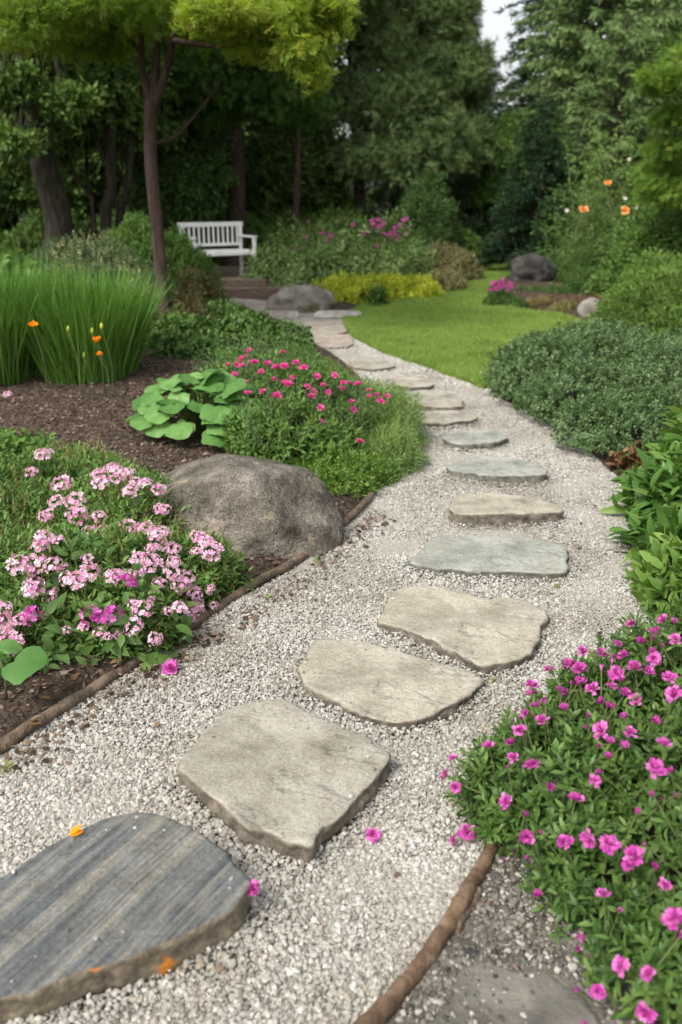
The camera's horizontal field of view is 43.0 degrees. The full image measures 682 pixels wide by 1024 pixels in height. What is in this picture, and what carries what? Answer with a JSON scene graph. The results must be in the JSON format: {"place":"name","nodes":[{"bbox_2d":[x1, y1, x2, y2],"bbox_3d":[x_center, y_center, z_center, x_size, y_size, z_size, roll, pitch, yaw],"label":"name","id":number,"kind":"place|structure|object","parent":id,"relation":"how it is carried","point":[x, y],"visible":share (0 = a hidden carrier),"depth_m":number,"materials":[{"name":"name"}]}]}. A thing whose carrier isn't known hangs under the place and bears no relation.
{"place":"outdoors","nodes":[
{"label":"outdoors","id":0,"kind":"place"},
{"bbox_2d":[0,255,186,385],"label":"ornamental grass","id":1,"kind":"object","parent":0,"point":[120,314],"depth_m":6.47,"materials":[{"name":"plant"}]},
{"bbox_2d":[172,266,282,286],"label":"terrace ground","id":2,"kind":"structure","parent":0,"point":[229,272],"depth_m":15.53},
{"bbox_2d":[177,221,256,274],"bbox_3d":[-2.053,-4.387,14.526,1.180,0.882,0.628,-12,23,-29],"label":"garden bench","id":3,"kind":"object","parent":2,"relation":"on","point":[227,252],"visible":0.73,"depth_m":14.61,"materials":[{"name":"white paint"}]},
{"bbox_2d":[0,298,665,1023],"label":"gravel path","id":4,"kind":"structure","parent":0,"point":[402,549],"depth_m":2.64,"materials":[{"name":"gravel"}]},
{"bbox_2d":[0,812,250,1023],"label":"stepping stone","id":5,"kind":"object","parent":4,"relation":"on","point":[167,900],"visible":0.98,"depth_m":1.81,"materials":[{"name":"stone"}]},
{"bbox_2d":[115,610,209,676],"bbox_3d":[-0.620,0.456,3.056,0.044,0.052,0.489,10,23,26],"label":"edging log","id":6,"kind":"object","parent":4,"relation":"on","point":[132,664],"visible":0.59,"depth_m":2.94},
{"bbox_2d":[161,659,177,674],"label":"fallen flower","id":7,"kind":"object","parent":4,"relation":"on","point":[169,666],"visible":1,"depth_m":2.87,"materials":[{"name":"pink plant"}]},
{"bbox_2d":[207,522,343,616],"bbox_3d":[-0.237,0.224,3.686,0.070,0.053,1.046,11,23,27],"label":"edging log","id":8,"kind":"object","parent":4,"relation":"on","point":[282,568],"visible":0.7,"depth_m":3.50,"materials":[{"name":"wood"}]},
{"bbox_2d":[176,699,390,865],"bbox_3d":[-0.176,0.707,2.346,0.549,0.093,0.519,13,24,31],"label":"stepping stone","id":9,"kind":"object","parent":4,"relation":"on","point":[289,784],"visible":0.94,"depth_m":2.28,"materials":[{"name":"stone"}]},
{"bbox_2d":[292,319,348,333],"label":"paving slab","id":10,"kind":"structure","parent":4,"relation":"on","point":[326,326],"depth_m":10.25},
{"bbox_2d":[312,333,353,349],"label":"paving slab","id":11,"kind":"structure","parent":4,"relation":"on","point":[326,341],"depth_m":9.21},
{"bbox_2d":[342,480,377,526],"bbox_3d":[0.141,-0.111,4.593,0.090,0.050,1.010,4,21,11],"label":"edging log","id":12,"kind":"object","parent":4,"relation":"on","point":[356,510],"visible":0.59,"depth_m":4.30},
{"bbox_2d":[346,358,394,371],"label":"paving slab","id":13,"kind":"structure","parent":4,"relation":"on","point":[366,364],"depth_m":7.87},
{"bbox_2d":[365,827,381,843],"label":"fallen flower","id":14,"kind":"object","parent":4,"relation":"on","point":[373,835],"visible":1,"depth_m":2.13,"materials":[{"name":"pink plant"}]},
{"bbox_2d":[297,639,484,733],"bbox_3d":[0.108,0.558,2.789,0.600,0.069,0.416,13,24,32],"label":"stepping stone","id":15,"kind":"object","parent":4,"relation":"on","point":[376,685],"visible":0.96,"depth_m":2.74,"materials":[{"name":"stone"}]},
{"bbox_2d":[393,377,433,390],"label":"stepping stone","id":16,"kind":"object","parent":4,"relation":"on","point":[420,384],"visible":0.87,"depth_m":7.05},
{"bbox_2d":[353,837,499,1023],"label":"garden log","id":17,"kind":"object","parent":4,"relation":"on","point":[383,1008],"visible":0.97,"depth_m":1.81,"materials":[{"name":"wood"}]},
{"bbox_2d":[406,390,463,411],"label":"stepping stone","id":18,"kind":"object","parent":4,"relation":"on","point":[437,400],"visible":0.66,"depth_m":6.46,"materials":[{"name":"stone"}]},
{"bbox_2d":[418,410,477,428],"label":"stepping stone","id":19,"kind":"object","parent":4,"relation":"on","point":[447,418],"visible":0.76,"depth_m":5.96,"materials":[{"name":"stone"}]},
{"bbox_2d":[377,585,549,677],"bbox_3d":[0.419,0.425,3.139,0.612,0.076,0.544,8,22,20],"label":"stepping stone","id":20,"kind":"object","parent":4,"relation":"on","point":[452,624],"visible":0.94,"depth_m":3.11,"materials":[{"name":"stone"}]},
{"bbox_2d":[456,822,474,841],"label":"fallen flower","id":21,"kind":"object","parent":4,"relation":"on","point":[465,832],"visible":0.98,"depth_m":2.12,"materials":[{"name":"pink plant"}]},
{"bbox_2d":[440,430,508,451],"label":"stepping stone","id":22,"kind":"object","parent":4,"relation":"on","point":[478,439],"visible":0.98,"depth_m":5.44,"materials":[{"name":"stone"}]},
{"bbox_2d":[408,534,569,583],"bbox_3d":[0.640,0.206,3.751,0.695,0.077,0.416,2,20,5],"label":"stepping stone","id":23,"kind":"object","parent":4,"relation":"on","point":[488,556],"visible":0.97,"depth_m":3.69,"materials":[{"name":"stone"}]},
{"bbox_2d":[446,456,547,485],"bbox_3d":[0.890,-0.217,4.883,0.547,0.095,0.375,10,22,26],"label":"stepping stone","id":24,"kind":"object","parent":4,"relation":"on","point":[505,470],"visible":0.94,"depth_m":4.80,"materials":[{"name":"stone"}]},
{"bbox_2d":[447,493,563,527],"bbox_3d":[0.799,0.001,4.281,0.567,0.103,0.334,0,20,0],"label":"stepping stone","id":25,"kind":"object","parent":4,"relation":"on","point":[492,509],"visible":0.96,"depth_m":4.17,"materials":[{"name":"stone"}]},
{"bbox_2d":[385,837,635,1023],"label":"grit","id":26,"kind":"object","parent":4,"relation":"on","point":[505,937],"visible":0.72,"depth_m":1.83,"materials":[{"name":"gravel"}]},
{"bbox_2d":[427,963,597,1023],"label":"ground slab","id":27,"kind":"structure","parent":4,"relation":"on","point":[556,1002],"depth_m":1.71,"materials":[{"name":"stone"}]},
{"bbox_2d":[386,824,638,1023],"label":"dirt patch","id":28,"kind":"object","parent":4,"relation":"on","point":[464,941],"visible":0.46,"depth_m":1.80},
{"bbox_2d":[455,886,481,934],"bbox_3d":[0.281,0.884,1.919,0.020,0.030,0.140,11,23,28],"label":"stick","id":29,"kind":"object","parent":28,"relation":"on","point":[466,914],"visible":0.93,"depth_m":1.91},
{"bbox_2d":[0,199,681,1023],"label":"ground","id":30,"kind":"structure","parent":0,"point":[22,699],"depth_m":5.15,"materials":[{"name":"soil"}]},
{"bbox_2d":[0,639,46,700],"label":"broad leaved seedling","id":31,"kind":"object","parent":30,"relation":"on","point":[26,663],"visible":0.99,"depth_m":2.60,"materials":[{"name":"green plant"}]},
{"bbox_2d":[0,242,51,291],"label":"leafy sapling","id":32,"kind":"object","parent":30,"relation":"on","point":[12,254],"visible":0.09,"depth_m":9.19,"materials":[{"name":"green plant"}]},
{"bbox_2d":[0,427,56,529],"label":"leafy herb","id":33,"kind":"object","parent":30,"relation":"on","point":[18,443],"visible":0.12,"depth_m":4.46,"materials":[{"name":"green plant"}]},
{"bbox_2d":[0,207,98,263],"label":"undergrowth shrub","id":34,"kind":"object","parent":30,"relation":"on","point":[28,237],"visible":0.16,"depth_m":15.79,"materials":[{"name":"green plant"}]},
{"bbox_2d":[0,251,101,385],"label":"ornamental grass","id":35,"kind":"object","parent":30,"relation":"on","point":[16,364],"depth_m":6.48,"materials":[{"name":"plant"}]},
{"bbox_2d":[0,671,118,754],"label":"edging log","id":36,"kind":"object","parent":30,"relation":"on","point":[15,736],"visible":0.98,"depth_m":2.62,"materials":[{"name":"wood"}]},
{"bbox_2d":[0,141,137,227],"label":"understory tree","id":37,"kind":"object","parent":30,"relation":"on","point":[12,197],"visible":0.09,"depth_m":16.93,"materials":[{"name":"green plant"}]},
{"bbox_2d":[38,59,105,246],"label":"young tree","id":38,"kind":"object","parent":30,"relation":"on","point":[90,197],"visible":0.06,"depth_m":14.16,"materials":[{"name":"brown plant"}]},
{"bbox_2d":[0,1,186,252],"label":"broadleaf tree","id":39,"kind":"object","parent":30,"relation":"on","point":[35,104],"visible":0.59,"depth_m":12.39,"materials":[{"name":"green plant"}]},
{"bbox_2d":[30,229,158,319],"bbox_3d":[-2.969,-2.746,10.174,2.110,1.112,1.161,12,23,29],"label":"speckled shrub","id":40,"kind":"object","parent":30,"relation":"on","point":[92,257],"visible":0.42,"depth_m":9.93,"materials":[{"name":"green plant"}]},
{"bbox_2d":[51,73,140,246],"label":"young tree","id":41,"kind":"object","parent":30,"relation":"on","point":[87,157],"visible":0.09,"depth_m":14.36,"materials":[{"name":"brown plant"}]},
{"bbox_2d":[0,434,207,556],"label":"phlox plant","id":42,"kind":"object","parent":30,"relation":"on","point":[114,480],"visible":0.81,"depth_m":3.73,"materials":[{"name":"green plant"}]},
{"bbox_2d":[36,208,174,246],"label":"undergrowth shrub","id":43,"kind":"object","parent":30,"relation":"on","point":[113,219],"visible":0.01,"depth_m":16.84,"materials":[{"name":"green plant"}]},
{"bbox_2d":[50,40,178,253],"bbox_3d":[-3.539,-5.635,13.759,2.120,3.904,1.693,0,20,0],"label":"young tree","id":44,"kind":"object","parent":30,"relation":"on","point":[108,156],"visible":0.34,"depth_m":13.39,"materials":[{"name":"green plant"}]},
{"bbox_2d":[0,515,254,676],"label":"phlox plant","id":45,"kind":"object","parent":30,"relation":"on","point":[35,610],"visible":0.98,"depth_m":3.04,"materials":[{"name":"pink plant"}]},
{"bbox_2d":[97,37,195,255],"bbox_3d":[-3.304,-5.748,14.023,2.121,3.932,1.579,0,20,0],"label":"young tree","id":46,"kind":"object","parent":30,"relation":"on","point":[170,130],"visible":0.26,"depth_m":13.79,"materials":[{"name":"green plant"}]},
{"bbox_2d":[93,209,224,305],"bbox_3d":[-2.652,-3.498,12.075,2.203,1.390,1.636,17,26,38],"label":"rounded shrub","id":47,"kind":"object","parent":30,"relation":"on","point":[181,253],"visible":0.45,"depth_m":11.73,"materials":[{"name":"green plant"}]},
{"bbox_2d":[0,0,362,318],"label":"maple tree","id":48,"kind":"object","parent":30,"relation":"on","point":[295,37],"visible":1,"depth_m":8.05,"materials":[{"name":"green plant"}]},
{"bbox_2d":[118,85,245,243],"bbox_3d":[-3.142,-6.435,15.797,2.865,4.035,2.812,0,20,0],"label":"broadleaf tree","id":49,"kind":"object","parent":30,"relation":"on","point":[197,179],"visible":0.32,"depth_m":15.23,"materials":[{"name":"green plant"}]},
{"bbox_2d":[125,368,265,446],"bbox_3d":[-0.846,-0.658,5.185,0.952,0.430,0.745,8,22,20],"label":"broad leaved plant","id":50,"kind":"object","parent":30,"relation":"on","point":[154,407],"visible":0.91,"depth_m":5.02,"materials":[{"name":"green plant"}]},
{"bbox_2d":[157,261,237,325],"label":"russet shrub","id":51,"kind":"object","parent":30,"relation":"on","point":[199,284],"visible":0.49,"depth_m":9.93,"materials":[{"name":"red plant"}]},
{"bbox_2d":[166,203,251,260],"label":"undergrowth shrub","id":52,"kind":"object","parent":30,"relation":"on","point":[220,217],"visible":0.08,"depth_m":18.56,"materials":[{"name":"green plant"}]},
{"bbox_2d":[183,289,254,320],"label":"dark leafy shrub","id":53,"kind":"object","parent":30,"relation":"on","point":[221,307],"visible":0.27,"depth_m":9.59,"materials":[{"name":"green plant"}]},
{"bbox_2d":[143,308,317,360],"bbox_3d":[-1.066,-1.594,8.026,1.738,0.553,1.273,0,20,0],"label":"leafy shrub","id":54,"kind":"object","parent":30,"relation":"on","point":[184,336],"visible":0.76,"depth_m":7.79,"materials":[{"name":"green plant"}]},
{"bbox_2d":[120,454,343,558],"bbox_3d":[-0.521,0.072,4.011,1.031,0.620,0.709,11,23,28],"label":"boulder","id":55,"kind":"object","parent":30,"relation":"on","point":[250,506],"visible":0.56,"depth_m":3.78,"materials":[{"name":"stone"}]},
{"bbox_2d":[220,278,266,286],"bbox_3d":[-1.743,-3.569,13.551,1.148,0.140,0.140,-3,20,-8],"label":"timber step","id":56,"kind":"object","parent":30,"relation":"on","point":[253,282],"visible":0.35,"depth_m":13.52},
{"bbox_2d":[223,286,284,298],"bbox_3d":[-1.384,-3.329,13.160,1.151,0.160,0.140,-3,20,-8],"label":"timber step","id":57,"kind":"object","parent":30,"relation":"on","point":[239,292],"visible":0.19,"depth_m":13.10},
{"bbox_2d":[161,23,350,227],"bbox_3d":[-1.091,-6.326,14.945,2.736,4.409,4.353,13,24,32],"label":"hanging tree","id":58,"kind":"object","parent":30,"relation":"on","point":[248,93],"visible":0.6,"depth_m":13.71,"materials":[{"name":"green plant"}]},
{"bbox_2d":[196,205,321,263],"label":"undergrowth shrub","id":59,"kind":"object","parent":30,"relation":"on","point":[256,222],"visible":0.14,"depth_m":18.13,"materials":[{"name":"green plant"}]},
{"bbox_2d":[236,301,289,320],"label":"paving slab","id":60,"kind":"structure","parent":30,"relation":"on","point":[280,315],"depth_m":11.57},
{"bbox_2d":[221,74,353,228],"bbox_3d":[-1.526,-7.905,18.929,3.923,4.621,2.779,13,24,31],"label":"understory tree","id":61,"kind":"object","parent":30,"relation":"on","point":[269,165],"visible":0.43,"depth_m":18.10,"materials":[{"name":"green plant"}]},
{"bbox_2d":[183,310,399,467],"bbox_3d":[-0.320,-0.798,5.410,1.204,0.895,1.868,-8,22,-20],"label":"aster bush","id":62,"kind":"object","parent":30,"relation":"on","point":[300,406],"visible":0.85,"depth_m":4.98,"materials":[{"name":"green plant"}]},
{"bbox_2d":[221,115,366,204],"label":"broadleaf tree","id":63,"kind":"object","parent":30,"relation":"on","point":[337,133],"visible":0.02,"depth_m":20.61,"materials":[{"name":"green plant"}]},
{"bbox_2d":[266,284,334,312],"bbox_3d":[-0.540,-2.807,11.651,0.923,0.505,0.508,0,20,0],"label":"boulder","id":64,"kind":"object","parent":30,"relation":"on","point":[303,298],"visible":0.73,"depth_m":11.48,"materials":[{"name":"stone"}]},
{"bbox_2d":[223,39,377,214],"bbox_3d":[-1.304,-11.680,22.675,6.371,9.386,3.892,7,21,19],"label":"broadleaf tree","id":65,"kind":"object","parent":30,"relation":"on","point":[338,65],"depth_m":22.99,"materials":[{"name":"green plant"}]},
{"bbox_2d":[225,0,383,265],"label":"broadleaf tree","id":66,"kind":"object","parent":30,"relation":"on","point":[236,196],"visible":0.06,"depth_m":16.71,"materials":[{"name":"brown plant"}]},
{"bbox_2d":[266,340,352,385],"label":"feathery green shrub","id":67,"kind":"object","parent":30,"relation":"on","point":[292,349],"visible":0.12,"depth_m":7.37,"materials":[{"name":"green plant"}]},
{"bbox_2d":[246,200,381,262],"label":"undergrowth shrub","id":68,"kind":"object","parent":30,"relation":"on","point":[328,213],"visible":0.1,"depth_m":17.66,"materials":[{"name":"green plant"}]},
{"bbox_2d":[236,205,437,286],"bbox_3d":[-0.060,-4.422,14.620,3.522,1.605,2.914,0,20,0],"label":"perennial bush","id":69,"kind":"object","parent":30,"relation":"on","point":[348,248],"visible":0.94,"depth_m":14.22,"materials":[{"name":"green plant"}]},
{"bbox_2d":[313,310,361,319],"bbox_3d":[-0.035,-2.478,11.028,0.630,0.162,0.290,0,20,0],"label":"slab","id":70,"kind":"object","parent":30,"relation":"on","point":[330,314],"visible":0.62,"depth_m":10.92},
{"bbox_2d":[288,439,404,499],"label":"trailing plant","id":71,"kind":"object","parent":30,"relation":"on","point":[341,468],"visible":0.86,"depth_m":4.60,"materials":[{"name":"green plant"}]},
{"bbox_2d":[364,283,389,305],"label":"green plant","id":72,"kind":"object","parent":30,"relation":"on","point":[378,294],"visible":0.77,"depth_m":12.00,"materials":[{"name":"green plant"}]},
{"bbox_2d":[309,269,447,303],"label":"yellow shrub","id":73,"kind":"object","parent":30,"relation":"on","point":[343,286],"visible":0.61,"depth_m":12.40,"materials":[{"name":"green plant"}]},
{"bbox_2d":[366,203,398,231],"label":"undergrowth shrub","id":74,"kind":"object","parent":30,"relation":"on","point":[370,213],"visible":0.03,"depth_m":19.70,"materials":[{"name":"green plant"}]},
{"bbox_2d":[352,46,453,212],"bbox_3d":[2.275,-13.061,26.164,4.612,9.290,4.072,0,20,0],"label":"fir tree","id":75,"kind":"object","parent":30,"relation":"on","point":[384,190],"visible":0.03,"depth_m":26.94,"materials":[{"name":"green plant"}]},
{"bbox_2d":[352,169,466,217],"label":"fir tree","id":76,"kind":"object","parent":30,"relation":"on","point":[389,206],"depth_m":28.91,"materials":[{"name":"green plant"}]},
{"bbox_2d":[319,0,507,216],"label":"pine tree","id":77,"kind":"object","parent":30,"relation":"on","point":[434,95],"visible":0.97,"depth_m":16.93,"materials":[{"name":"green plant"}]},
{"bbox_2d":[388,166,465,264],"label":"dark round shrub","id":78,"kind":"object","parent":30,"relation":"on","point":[427,205],"visible":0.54,"depth_m":16.72,"materials":[{"name":"plant"}]},
{"bbox_2d":[422,239,486,291],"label":"tan shrub","id":79,"kind":"object","parent":30,"relation":"on","point":[453,272],"visible":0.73,"depth_m":15.19,"materials":[{"name":"brown plant"}]},
{"bbox_2d":[440,224,488,264],"bbox_3d":[2.474,-5.763,18.684,1.736,0.921,2.222,0,20,0],"label":"bright mound","id":80,"kind":"object","parent":30,"relation":"on","point":[469,239],"visible":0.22,"depth_m":17.95,"materials":[{"name":"green plant"}]},
{"bbox_2d":[439,74,513,178],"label":"fir tree","id":81,"kind":"object","parent":30,"relation":"on","point":[497,109],"visible":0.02,"depth_m":27.02,"materials":[{"name":"green plant"}]},
{"bbox_2d":[432,157,529,260],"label":"tree","id":82,"kind":"object","parent":30,"relation":"on","point":[463,188],"visible":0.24,"depth_m":18.87,"materials":[{"name":"green plant"}]},
{"bbox_2d":[481,278,530,309],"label":"purple flower plant","id":83,"kind":"object","parent":30,"relation":"on","point":[499,296],"visible":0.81,"depth_m":11.77,"materials":[{"name":"green plant"}]},
{"bbox_2d":[467,105,567,263],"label":"tree","id":84,"kind":"object","parent":30,"relation":"on","point":[491,194],"visible":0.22,"depth_m":17.81,"materials":[{"name":"green plant"}]},
{"bbox_2d":[472,88,590,270],"bbox_3d":[3.703,-6.169,16.302,2.400,3.307,2.325,0,20,0],"label":"spruce tree","id":85,"kind":"object","parent":30,"relation":"on","point":[519,209],"visible":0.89,"depth_m":16.24,"materials":[{"name":"green plant"}]},
{"bbox_2d":[510,253,557,281],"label":"boulder","id":86,"kind":"object","parent":30,"relation":"on","point":[532,267],"visible":0.8,"depth_m":14.01,"materials":[{"name":"stone"}]},
{"bbox_2d":[512,282,574,293],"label":"creeping plant","id":87,"kind":"object","parent":30,"relation":"on","point":[557,289],"visible":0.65,"depth_m":12.58,"materials":[{"name":"green plant"}]},
{"bbox_2d":[483,0,609,176],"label":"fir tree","id":88,"kind":"object","parent":30,"relation":"on","point":[514,84],"visible":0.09,"depth_m":23.82,"materials":[{"name":"green plant"}]},
{"bbox_2d":[522,294,579,312],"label":"heather plant","id":89,"kind":"object","parent":30,"relation":"on","point":[558,307],"visible":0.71,"depth_m":11.20,"materials":[{"name":"beige plant"}]},
{"bbox_2d":[440,591,681,1023],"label":"pink flowering bush","id":90,"kind":"object","parent":30,"relation":"on","point":[628,685],"visible":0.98,"depth_m":1.99,"materials":[{"name":"green plant"}]},
{"bbox_2d":[522,291,602,311],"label":"heather plant","id":91,"kind":"object","parent":30,"relation":"on","point":[578,300],"visible":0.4,"depth_m":11.38,"materials":[{"name":"green plant"}]},
{"bbox_2d":[479,316,681,462],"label":"rounded hedge","id":92,"kind":"object","parent":30,"relation":"on","point":[641,349],"visible":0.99,"depth_m":5.88,"materials":[{"name":"green plant"}]},
{"bbox_2d":[480,0,681,186],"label":"tree","id":93,"kind":"object","parent":30,"relation":"on","point":[564,62],"visible":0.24,"depth_m":18.27,"materials":[{"name":"green plant"}]},
{"bbox_2d":[555,244,621,295],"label":"ground hugging shrub","id":94,"kind":"object","parent":30,"relation":"on","point":[577,281],"visible":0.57,"depth_m":12.74,"materials":[{"name":"green plant"}]},
{"bbox_2d":[577,297,599,318],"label":"boulder","id":95,"kind":"object","parent":30,"relation":"on","point":[584,307],"visible":0.53,"depth_m":10.61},
{"bbox_2d":[530,114,651,281],"bbox_3d":[4.346,-4.878,14.255,2.591,2.990,3.504,0,20,0],"label":"rose bush","id":96,"kind":"object","parent":30,"relation":"on","point":[578,234],"visible":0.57,"depth_m":13.85,"materials":[{"name":"green plant"}]},
{"bbox_2d":[530,2,681,236],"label":"tree","id":97,"kind":"object","parent":30,"relation":"on","point":[619,30],"visible":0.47,"depth_m":16.60,"materials":[{"name":"green plant"}]},
{"bbox_2d":[577,192,681,296],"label":"filler shrub","id":98,"kind":"object","parent":30,"relation":"on","point":[646,230],"visible":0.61,"depth_m":11.56,"materials":[{"name":"green plant"}]},
{"bbox_2d":[606,439,655,471],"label":"bronze plant","id":99,"kind":"object","parent":30,"relation":"on","point":[620,462],"visible":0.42,"depth_m":4.93,"materials":[{"name":"brown plant"}]},
{"bbox_2d":[586,246,681,335],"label":"juniper shrub","id":100,"kind":"object","parent":30,"relation":"on","point":[648,292],"visible":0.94,"depth_m":9.05,"materials":[{"name":"plant"}]},
{"bbox_2d":[598,428,681,563],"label":"leafy plant","id":101,"kind":"object","parent":30,"relation":"on","point":[650,495],"visible":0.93,"depth_m":3.97,"materials":[{"name":"green plant"}]},
{"bbox_2d":[622,524,681,628],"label":"leafy plant","id":102,"kind":"object","parent":30,"relation":"on","point":[656,572],"visible":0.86,"depth_m":3.29,"materials":[{"name":"green plant"}]},
{"bbox_2d":[625,31,681,217],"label":"tree","id":103,"kind":"object","parent":30,"relation":"on","point":[661,182],"visible":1,"depth_m":9.96,"materials":[{"name":"green plant"}]},
{"bbox_2d":[638,0,681,96],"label":"broadleaf tree","id":104,"kind":"object","parent":30,"relation":"on","point":[677,27],"visible":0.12,"depth_m":18.74,"materials":[{"name":"green plant"}]},
{"bbox_2d":[642,406,681,467],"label":"leafy plant","id":105,"kind":"object","parent":30,"relation":"on","point":[675,416],"visible":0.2,"depth_m":4.64,"materials":[{"name":"green plant"}]},
{"bbox_2d":[290,357,441,479],"bbox_3d":[0.109,-0.654,5.783,0.990,0.599,2.300,-11,23,-28],"label":"feathery plant","id":106,"kind":"object","parent":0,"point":[403,438],"visible":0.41,"depth_m":5.17,"materials":[{"name":"green plant"}]},
{"bbox_2d":[342,262,589,388],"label":"lawn","id":107,"kind":"structure","parent":0,"point":[392,354],"depth_m":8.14,"materials":[{"name":"plant"}]},
{"bbox_2d":[329,0,677,190],"label":"sky","id":108,"kind":"structure","parent":0,"point":[499,25],"materials":[{"name":"white"}]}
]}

